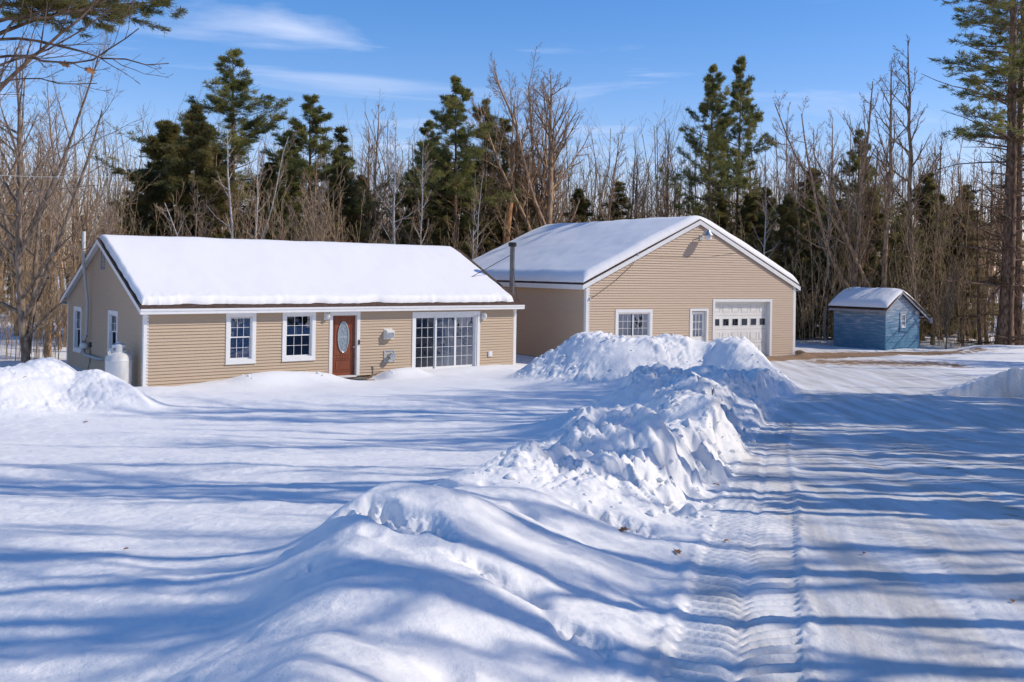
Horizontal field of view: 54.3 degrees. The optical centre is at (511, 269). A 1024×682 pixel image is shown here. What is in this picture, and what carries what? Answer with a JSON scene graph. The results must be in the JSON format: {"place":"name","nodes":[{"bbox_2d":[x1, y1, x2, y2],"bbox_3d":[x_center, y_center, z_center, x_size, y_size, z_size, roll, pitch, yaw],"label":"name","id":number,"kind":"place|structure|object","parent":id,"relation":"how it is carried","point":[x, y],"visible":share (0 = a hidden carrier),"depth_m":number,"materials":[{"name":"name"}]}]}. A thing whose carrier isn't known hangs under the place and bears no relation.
{"place":"outdoors","nodes":[
{"label":"outdoors","id":0,"kind":"place"},
{"bbox_2d":[0,325,1023,681],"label":"snow ground","id":1,"kind":"structure","parent":0,"point":[198,499],"depth_m":11.08,"materials":[{"name":"snow"}]},
{"bbox_2d":[0,357,158,413],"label":"snow pile","id":2,"kind":"object","parent":1,"relation":"on","point":[47,384],"visible":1,"depth_m":25.45,"materials":[{"name":"snow"}]},
{"bbox_2d":[105,342,132,383],"bbox_3d":[-12.234,2.979,31.076,0.810,1.465,0.810,1,0,-39],"label":"propane tank","id":3,"kind":"object","parent":1,"relation":"on","point":[118,361],"visible":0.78,"depth_m":30.80,"materials":[{"name":"metal"}]},
{"bbox_2d":[60,231,524,386],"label":"house","id":4,"kind":"structure","parent":1,"relation":"on","point":[175,345],"depth_m":34.81,"materials":[{"name":"beige plastic"}]},
{"bbox_2d":[72,306,82,352],"bbox_3d":[-15.807,2.193,36.534,0.215,1.660,1.020,1,0,-39],"label":"window","id":5,"kind":"structure","parent":4,"relation":"in","point":[77,332],"depth_m":36.77,"materials":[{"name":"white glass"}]},
{"bbox_2d":[107,310,117,351],"bbox_3d":[-13.238,2.083,33.325,0.215,1.420,1.040,1,0,-39],"label":"window","id":6,"kind":"structure","parent":4,"relation":"in","point":[112,338],"depth_m":33.57,"materials":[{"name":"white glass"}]},
{"bbox_2d":[225,313,256,364],"bbox_3d":[-8.992,2.271,32.981,1.060,1.690,0.302,1,0,-39],"label":"window","id":7,"kind":"structure","parent":4,"relation":"in","point":[248,320],"depth_m":33.00,"materials":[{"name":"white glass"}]},
{"bbox_2d":[282,312,315,361],"bbox_3d":[-7.330,2.280,34.249,1.260,1.710,0.210,1,0,-39],"label":"window","id":8,"kind":"structure","parent":4,"relation":"in","point":[300,347],"depth_m":34.27,"materials":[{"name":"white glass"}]},
{"bbox_2d":[98,235,513,304],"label":"roof snow","id":9,"kind":"structure","parent":4,"relation":"on","point":[159,270],"depth_m":35.88,"materials":[{"name":"snow"}]},
{"bbox_2d":[332,316,354,375],"bbox_3d":[-5.984,2.693,35.388,0.950,2.128,0.120,1,0,-39],"label":"door","id":10,"kind":"structure","parent":4,"relation":"in","point":[343,354],"depth_m":35.40,"materials":[{"name":"brown wood"}]},
{"bbox_2d":[415,316,434,368],"bbox_3d":[-3.273,2.751,37.536,0.940,1.980,0.085,1,0,-39],"label":"door","id":11,"kind":"structure","parent":4,"relation":"in","point":[425,325],"depth_m":37.58,"materials":[{"name":"glass"}]},
{"bbox_2d":[434,316,455,367],"bbox_3d":[-2.599,2.763,38.139,0.960,1.980,0.205,1,0,-39],"label":"door","id":12,"kind":"structure","parent":4,"relation":"in","point":[435,348],"depth_m":38.06,"materials":[{"name":"white plastic"}]},
{"bbox_2d":[472,242,516,296],"bbox_3d":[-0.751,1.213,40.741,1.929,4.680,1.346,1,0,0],"label":"stovepipe","id":13,"kind":"object","parent":4,"relation":"attached to","point":[512,245],"visible":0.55,"depth_m":41.16,"materials":[{"name":"metal"}]},
{"bbox_2d":[150,363,777,681],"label":"snow bank","id":14,"kind":"structure","parent":1,"relation":"on","point":[399,581],"depth_m":6.37,"materials":[{"name":"snow"}]},
{"bbox_2d":[242,332,782,527],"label":"snow crumbs","id":15,"kind":"object","parent":14,"relation":"on","point":[512,476],"visible":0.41,"depth_m":11.77,"materials":[{"name":"snow"}]},
{"bbox_2d":[513,330,800,393],"bbox_3d":[4.772,3.031,34.839,9.473,1.688,7.644,1,0,0],"label":"snow pile","id":16,"kind":"object","parent":1,"relation":"on","point":[591,357],"visible":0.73,"depth_m":33.58,"materials":[{"name":"snow"}]},
{"bbox_2d":[829,291,932,349],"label":"shed","id":17,"kind":"structure","parent":1,"relation":"on","point":[894,324],"depth_m":52.71,"materials":[{"name":"blue paint"}]},
{"bbox_2d":[829,287,929,315],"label":"roof snow","id":18,"kind":"structure","parent":17,"relation":"on","point":[870,297],"depth_m":52.93,"materials":[{"name":"snow"}]},
{"bbox_2d":[0,276,1023,340],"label":"woodland ground","id":19,"kind":"structure","parent":0,"point":[927,337],"depth_m":73.20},
{"bbox_2d":[0,94,37,287],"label":"bare tree","id":20,"kind":"object","parent":19,"relation":"on","point":[15,167],"visible":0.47,"depth_m":43.51,"materials":[{"name":"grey plant"}]},
{"bbox_2d":[0,93,81,308],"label":"maple tree","id":21,"kind":"object","parent":19,"relation":"on","point":[3,186],"visible":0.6,"depth_m":36.56,"materials":[{"name":"beige plant"}]},
{"bbox_2d":[32,82,82,346],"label":"bare tree","id":22,"kind":"object","parent":19,"relation":"on","point":[51,140],"visible":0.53,"depth_m":46.28,"materials":[{"name":"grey plant"}]},
{"bbox_2d":[23,135,114,357],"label":"bare tree","id":23,"kind":"object","parent":19,"relation":"on","point":[50,330],"visible":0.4,"depth_m":39.81,"materials":[{"name":"grey plant"}]},
{"bbox_2d":[0,30,146,362],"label":"maple tree","id":24,"kind":"object","parent":19,"relation":"on","point":[22,311],"visible":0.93,"depth_m":32.83,"materials":[{"name":"beige plant"}]},
{"bbox_2d":[24,193,123,322],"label":"sapling","id":25,"kind":"object","parent":19,"relation":"on","point":[105,227],"visible":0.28,"depth_m":40.20,"materials":[{"name":"beige plant"}]},
{"bbox_2d":[0,0,170,143],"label":"bare tree","id":26,"kind":"object","parent":19,"relation":"on","point":[27,61],"visible":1,"depth_m":12.21,"materials":[{"name":"plant"}]},
{"bbox_2d":[55,152,121,274],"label":"bare tree","id":27,"kind":"object","parent":19,"relation":"on","point":[72,215],"visible":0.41,"depth_m":43.66,"materials":[{"name":"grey plant"}]},
{"bbox_2d":[71,153,115,269],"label":"bare tree","id":28,"kind":"object","parent":19,"relation":"on","point":[87,226],"visible":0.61,"depth_m":40.69,"materials":[{"name":"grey plant"}]},
{"bbox_2d":[0,0,187,39],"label":"pine tree","id":29,"kind":"object","parent":19,"relation":"on","point":[118,9],"visible":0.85,"depth_m":16.18,"materials":[{"name":"green plant"}]},
{"bbox_2d":[61,119,210,336],"bbox_3d":[-18.613,-1.551,51.791,9.852,12.748,9.536,1,0,32],"label":"hemlock tree","id":30,"kind":"object","parent":19,"relation":"on","point":[169,131],"visible":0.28,"depth_m":51.44,"materials":[{"name":"plant"}]},
{"bbox_2d":[115,168,177,235],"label":"hemlock tree","id":31,"kind":"object","parent":19,"relation":"on","point":[153,196],"visible":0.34,"depth_m":49.42,"materials":[{"name":"plant"}]},
{"bbox_2d":[112,176,218,236],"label":"sapling","id":32,"kind":"object","parent":19,"relation":"on","point":[196,219],"visible":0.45,"depth_m":47.20,"materials":[{"name":"beige plant"}]},
{"bbox_2d":[148,104,245,238],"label":"hemlock tree","id":33,"kind":"object","parent":19,"relation":"on","point":[198,128],"visible":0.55,"depth_m":49.39,"materials":[{"name":"plant"}]},
{"bbox_2d":[176,144,251,233],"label":"hemlock tree","id":34,"kind":"object","parent":19,"relation":"on","point":[219,159],"visible":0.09,"depth_m":53.61,"materials":[{"name":"plant"}]},
{"bbox_2d":[85,48,349,238],"bbox_3d":[-16.626,-4.280,55.014,12.527,16.546,10.467,1,0,-45],"label":"pine tree","id":35,"kind":"object","parent":19,"relation":"on","point":[259,125],"visible":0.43,"depth_m":55.28,"materials":[{"name":"green plant"}]},
{"bbox_2d":[155,130,297,238],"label":"birch tree","id":36,"kind":"object","parent":19,"relation":"on","point":[230,207],"visible":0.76,"depth_m":48.62,"materials":[{"name":"white plant"}]},
{"bbox_2d":[241,138,275,238],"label":"birch tree","id":37,"kind":"object","parent":19,"relation":"on","point":[256,215],"visible":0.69,"depth_m":49.61,"materials":[{"name":"white plant"}]},
{"bbox_2d":[242,161,291,237],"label":"hemlock tree","id":38,"kind":"object","parent":19,"relation":"on","point":[267,165],"visible":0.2,"depth_m":55.98,"materials":[{"name":"plant"}]},
{"bbox_2d":[222,168,328,240],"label":"sapling","id":39,"kind":"object","parent":19,"relation":"on","point":[296,224],"visible":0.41,"depth_m":48.24,"materials":[{"name":"beige plant"}]},
{"bbox_2d":[248,128,327,240],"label":"pine tree","id":40,"kind":"object","parent":19,"relation":"on","point":[287,154],"visible":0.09,"depth_m":59.59,"materials":[{"name":"green plant"}]},
{"bbox_2d":[248,169,342,240],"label":"hemlock tree","id":41,"kind":"object","parent":19,"relation":"on","point":[293,184],"visible":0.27,"depth_m":53.56,"materials":[{"name":"plant"}]},
{"bbox_2d":[245,93,393,240],"bbox_3d":[-10.576,-2.912,55.608,8.196,13.973,8.022,1,0,33],"label":"pine tree","id":42,"kind":"object","parent":19,"relation":"on","point":[296,163],"visible":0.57,"depth_m":55.27,"materials":[{"name":"green plant"}]},
{"bbox_2d":[276,176,388,243],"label":"sapling","id":43,"kind":"object","parent":19,"relation":"on","point":[322,219],"visible":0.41,"depth_m":47.92,"materials":[{"name":"beige plant"}]},
{"bbox_2d":[306,163,373,242],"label":"hemlock tree","id":44,"kind":"object","parent":19,"relation":"on","point":[347,186],"visible":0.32,"depth_m":54.45,"materials":[{"name":"plant"}]},
{"bbox_2d":[319,124,373,242],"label":"spruce tree","id":45,"kind":"object","parent":19,"relation":"on","point":[340,136],"visible":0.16,"depth_m":57.70,"materials":[{"name":"plant"}]},
{"bbox_2d":[348,124,382,243],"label":"bare tree","id":46,"kind":"object","parent":19,"relation":"on","point":[368,189],"visible":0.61,"depth_m":56.83,"materials":[{"name":"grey plant"}]},
{"bbox_2d":[350,101,406,243],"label":"bare tree","id":47,"kind":"object","parent":19,"relation":"on","point":[384,181],"visible":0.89,"depth_m":55.64,"materials":[{"name":"grey plant"}]},
{"bbox_2d":[369,113,420,243],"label":"birch tree","id":48,"kind":"object","parent":19,"relation":"on","point":[394,205],"visible":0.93,"depth_m":52.01,"materials":[{"name":"white plant"}]},
{"bbox_2d":[372,169,435,244],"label":"hemlock tree","id":49,"kind":"object","parent":19,"relation":"on","point":[384,235],"visible":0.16,"depth_m":57.55,"materials":[{"name":"plant"}]},
{"bbox_2d":[411,132,435,244],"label":"birch tree","id":50,"kind":"object","parent":19,"relation":"on","point":[422,206],"visible":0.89,"depth_m":51.09,"materials":[{"name":"white plant"}]},
{"bbox_2d":[381,120,467,243],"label":"pine tree","id":51,"kind":"object","parent":19,"relation":"on","point":[428,129],"visible":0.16,"depth_m":59.63,"materials":[{"name":"green plant"}]},
{"bbox_2d":[404,153,480,258],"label":"hemlock tree","id":52,"kind":"object","parent":19,"relation":"on","point":[434,237],"visible":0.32,"depth_m":55.14,"materials":[{"name":"plant"}]},
{"bbox_2d":[395,163,495,259],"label":"birch tree","id":53,"kind":"object","parent":19,"relation":"on","point":[472,216],"visible":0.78,"depth_m":54.68,"materials":[{"name":"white plant"}]},
{"bbox_2d":[395,75,518,253],"bbox_3d":[-3.491,-3.258,55.117,6.999,14.872,6.222,1,0,-23],"label":"pine tree","id":54,"kind":"object","parent":19,"relation":"on","point":[452,103],"visible":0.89,"depth_m":54.21,"materials":[{"name":"green plant"}]},
{"bbox_2d":[447,161,501,258],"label":"hemlock tree","id":55,"kind":"object","parent":19,"relation":"on","point":[487,242],"visible":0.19,"depth_m":56.58,"materials":[{"name":"plant"}]},
{"bbox_2d":[476,135,507,254],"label":"bare tree","id":56,"kind":"object","parent":19,"relation":"on","point":[484,211],"visible":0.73,"depth_m":56.30,"materials":[{"name":"brown plant"}]},
{"bbox_2d":[457,98,529,241],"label":"pine tree","id":57,"kind":"object","parent":19,"relation":"on","point":[506,166],"visible":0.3,"depth_m":57.95,"materials":[{"name":"green plant"}]},
{"bbox_2d":[444,116,546,248],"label":"pine tree","id":58,"kind":"object","parent":19,"relation":"on","point":[502,153],"visible":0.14,"depth_m":59.89,"materials":[{"name":"green plant"}]},
{"bbox_2d":[0,84,1023,326],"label":"distant woods","id":59,"kind":"object","parent":19,"relation":"on","point":[119,184],"visible":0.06,"depth_m":78.22,"materials":[{"name":"plant"}]},
{"bbox_2d":[0,112,1023,360],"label":"undergrowth","id":60,"kind":"object","parent":19,"relation":"on","point":[54,314],"visible":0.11,"depth_m":53.93,"materials":[{"name":"plant"}]},
{"bbox_2d":[457,46,596,243],"bbox_3d":[0.221,-4.755,58.421,7.407,18.117,8.825,1,0,38],"label":"maple tree","id":61,"kind":"object","parent":19,"relation":"on","point":[550,198],"visible":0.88,"depth_m":57.80,"materials":[{"name":"brown plant"}]},
{"bbox_2d":[510,87,567,233],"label":"bare tree","id":62,"kind":"object","parent":19,"relation":"on","point":[546,150],"visible":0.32,"depth_m":59.75,"materials":[{"name":"grey plant"}]},
{"bbox_2d":[561,188,593,222],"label":"hemlock tree","id":63,"kind":"object","parent":19,"relation":"on","point":[582,213],"visible":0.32,"depth_m":67.55,"materials":[{"name":"plant"}]},
{"bbox_2d":[589,126,627,220],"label":"bare tree","id":64,"kind":"object","parent":19,"relation":"on","point":[611,198],"visible":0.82,"depth_m":61.76,"materials":[{"name":"brown plant"}]},
{"bbox_2d":[592,181,634,220],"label":"spruce tree","id":65,"kind":"object","parent":19,"relation":"on","point":[620,189],"visible":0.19,"depth_m":71.99,"materials":[{"name":"plant"}]},
{"bbox_2d":[614,146,652,219],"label":"bare tree","id":66,"kind":"object","parent":19,"relation":"on","point":[633,188],"visible":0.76,"depth_m":66.56,"materials":[{"name":"brown plant"}]},
{"bbox_2d":[645,128,681,216],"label":"bare tree","id":67,"kind":"object","parent":19,"relation":"on","point":[667,188],"visible":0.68,"depth_m":68.72,"materials":[{"name":"brown plant"}]},
{"bbox_2d":[654,63,748,222],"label":"pine tree","id":68,"kind":"object","parent":19,"relation":"on","point":[712,86],"visible":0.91,"depth_m":65.39,"materials":[{"name":"green plant"}]},
{"bbox_2d":[710,200,737,232],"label":"hemlock tree","id":69,"kind":"object","parent":19,"relation":"on","point":[723,211],"visible":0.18,"depth_m":67.88,"materials":[{"name":"plant"}]},
{"bbox_2d":[701,54,778,238],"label":"pine tree","id":70,"kind":"object","parent":19,"relation":"on","point":[738,94],"visible":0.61,"depth_m":67.62,"materials":[{"name":"green plant"}]},
{"bbox_2d":[726,192,773,255],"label":"hemlock tree","id":71,"kind":"object","parent":19,"relation":"on","point":[749,206],"visible":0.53,"depth_m":65.70,"materials":[{"name":"plant"}]},
{"bbox_2d":[751,174,781,258],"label":"birch tree","id":72,"kind":"object","parent":19,"relation":"on","point":[765,232],"visible":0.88,"depth_m":58.70,"materials":[{"name":"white plant"}]},
{"bbox_2d":[757,186,782,262],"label":"hemlock tree","id":73,"kind":"object","parent":19,"relation":"on","point":[769,192],"visible":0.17,"depth_m":69.65,"materials":[{"name":"plant"}]},
{"bbox_2d":[766,101,804,249],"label":"birch tree","id":74,"kind":"object","parent":19,"relation":"on","point":[787,162],"visible":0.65,"depth_m":62.09,"materials":[{"name":"white plant"}]},
{"bbox_2d":[763,193,820,336],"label":"hemlock tree","id":75,"kind":"object","parent":19,"relation":"on","point":[786,210],"visible":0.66,"depth_m":59.82,"materials":[{"name":"plant"}]},
{"bbox_2d":[780,167,834,337],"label":"hemlock tree","id":76,"kind":"object","parent":19,"relation":"on","point":[818,173],"visible":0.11,"depth_m":65.79,"materials":[{"name":"plant"}]},
{"bbox_2d":[796,213,848,337],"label":"hemlock tree","id":77,"kind":"object","parent":19,"relation":"on","point":[823,263],"visible":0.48,"depth_m":59.64,"materials":[{"name":"plant"}]},
{"bbox_2d":[760,73,886,287],"bbox_3d":[17.515,-3.284,56.413,7.075,15.651,4.849,1,0,-5],"label":"bare tree","id":78,"kind":"object","parent":19,"relation":"on","point":[860,207],"visible":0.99,"depth_m":56.57,"materials":[{"name":"grey plant"}]},
{"bbox_2d":[788,183,863,337],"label":"hemlock tree","id":79,"kind":"object","parent":19,"relation":"on","point":[808,203],"visible":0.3,"depth_m":61.64,"materials":[{"name":"plant"}]},
{"bbox_2d":[813,151,842,339],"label":"bare tree","id":80,"kind":"object","parent":19,"relation":"on","point":[828,264],"visible":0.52,"depth_m":58.96,"materials":[{"name":"white plant"}]},
{"bbox_2d":[795,198,880,339],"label":"hemlock tree","id":81,"kind":"object","parent":19,"relation":"on","point":[820,252],"visible":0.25,"depth_m":59.58,"materials":[{"name":"plant"}]},
{"bbox_2d":[812,110,882,324],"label":"bare tree","id":82,"kind":"object","parent":19,"relation":"on","point":[836,136],"visible":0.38,"depth_m":73.14,"materials":[{"name":"brown plant"}]},
{"bbox_2d":[826,125,872,286],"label":"bare tree","id":83,"kind":"object","parent":19,"relation":"on","point":[849,218],"visible":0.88,"depth_m":57.35,"materials":[{"name":"brown plant"}]},
{"bbox_2d":[831,186,897,328],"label":"hemlock tree","id":84,"kind":"object","parent":19,"relation":"on","point":[874,257],"visible":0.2,"depth_m":61.60,"materials":[{"name":"plant"}]},
{"bbox_2d":[811,52,921,287],"bbox_3d":[20.157,-3.970,56.475,6.719,17.144,2.934,1,0,-25],"label":"bare tree","id":85,"kind":"object","parent":19,"relation":"on","point":[888,174],"visible":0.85,"depth_m":56.78,"materials":[{"name":"grey plant"}]},
{"bbox_2d":[831,129,904,280],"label":"pine tree","id":86,"kind":"object","parent":19,"relation":"on","point":[855,167],"visible":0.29,"depth_m":67.65,"materials":[{"name":"green plant"}]},
{"bbox_2d":[850,163,893,286],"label":"bare tree","id":87,"kind":"object","parent":19,"relation":"on","point":[868,226],"visible":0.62,"depth_m":58.32,"materials":[{"name":"brown plant"}]},
{"bbox_2d":[874,203,936,332],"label":"hemlock tree","id":88,"kind":"object","parent":19,"relation":"on","point":[893,241],"visible":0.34,"depth_m":59.70,"materials":[{"name":"plant"}]},
{"bbox_2d":[867,35,946,302],"bbox_3d":[21.778,-4.145,54.995,3.650,17.629,3.292,1,0,-1],"label":"bare tree","id":89,"kind":"object","parent":19,"relation":"on","point":[910,194],"visible":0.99,"depth_m":55.31,"materials":[{"name":"grey plant"}]},
{"bbox_2d":[887,172,956,340],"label":"hemlock tree","id":90,"kind":"object","parent":19,"relation":"on","point":[930,187],"visible":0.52,"depth_m":63.41,"materials":[{"name":"plant"}]},
{"bbox_2d":[918,137,962,344],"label":"bare tree","id":91,"kind":"object","parent":19,"relation":"on","point":[934,249],"visible":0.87,"depth_m":55.74,"materials":[{"name":"brown plant"}]},
{"bbox_2d":[916,193,972,339],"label":"hemlock tree","id":92,"kind":"object","parent":19,"relation":"on","point":[942,197],"visible":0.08,"depth_m":65.56,"materials":[{"name":"plant"}]},
{"bbox_2d":[921,254,968,348],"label":"sapling","id":93,"kind":"object","parent":19,"relation":"on","point":[950,303],"visible":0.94,"depth_m":54.19,"materials":[{"name":"beige plant"}]},
{"bbox_2d":[921,212,993,340],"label":"hemlock tree","id":94,"kind":"object","parent":19,"relation":"on","point":[956,249],"visible":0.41,"depth_m":59.96,"materials":[{"name":"plant"}]},
{"bbox_2d":[952,178,981,345],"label":"bare tree","id":95,"kind":"object","parent":19,"relation":"on","point":[964,294],"visible":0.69,"depth_m":57.31,"materials":[{"name":"brown plant"}]},
{"bbox_2d":[919,188,1023,347],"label":"spruce tree","id":96,"kind":"object","parent":19,"relation":"on","point":[978,297],"visible":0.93,"depth_m":54.51,"materials":[{"name":"plant"}]},
{"bbox_2d":[921,0,1023,344],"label":"pine tree","id":97,"kind":"object","parent":19,"relation":"on","point":[1014,60],"visible":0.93,"depth_m":53.58,"materials":[{"name":"green plant"}]},
{"bbox_2d":[950,184,997,321],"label":"hemlock tree","id":98,"kind":"object","parent":19,"relation":"on","point":[968,198],"visible":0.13,"depth_m":69.31,"materials":[{"name":"plant"}]},
{"bbox_2d":[953,0,1023,344],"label":"pine tree","id":99,"kind":"object","parent":19,"relation":"on","point":[1018,304],"visible":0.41,"depth_m":55.99,"materials":[{"name":"green plant"}]},
{"bbox_2d":[976,152,1004,344],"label":"bare tree","id":100,"kind":"object","parent":19,"relation":"on","point":[987,270],"visible":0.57,"depth_m":57.29,"materials":[{"name":"brown plant"}]},
{"bbox_2d":[981,41,1023,344],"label":"spruce tree","id":101,"kind":"object","parent":19,"relation":"on","point":[1001,214],"visible":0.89,"depth_m":53.37,"materials":[{"name":"plant"}]},
{"bbox_2d":[0,0,1023,274],"label":"sky","id":102,"kind":"structure","parent":0,"point":[622,59],"materials":[{"name":"blue"}]},
{"bbox_2d":[623,338,1023,681],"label":"driveway","id":103,"kind":"structure","parent":0,"point":[905,474],"depth_m":8.82,"materials":[{"name":"snow"}]},
{"bbox_2d":[497,219,800,356],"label":"garage","id":104,"kind":"structure","parent":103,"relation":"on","point":[700,280],"depth_m":44.32,"materials":[{"name":"beige plastic"}]},
{"bbox_2d":[615,309,652,336],"bbox_3d":[5.168,2.363,42.565,1.970,1.330,0.135,1,0,-31],"label":"window","id":105,"kind":"structure","parent":104,"relation":"in","point":[649,312],"depth_m":42.56,"materials":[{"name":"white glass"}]},
{"bbox_2d":[473,215,799,284],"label":"roof snow","id":106,"kind":"structure","parent":104,"relation":"on","point":[573,252],"depth_m":45.80,"materials":[{"name":"snow"}]},
{"bbox_2d":[715,302,766,355],"bbox_3d":[10.442,2.744,45.874,3.400,2.526,0.053,1,0,-31],"label":"overhead door","id":107,"kind":"structure","parent":104,"relation":"in","point":[749,320],"depth_m":46.01,"materials":[{"name":"white paint"}]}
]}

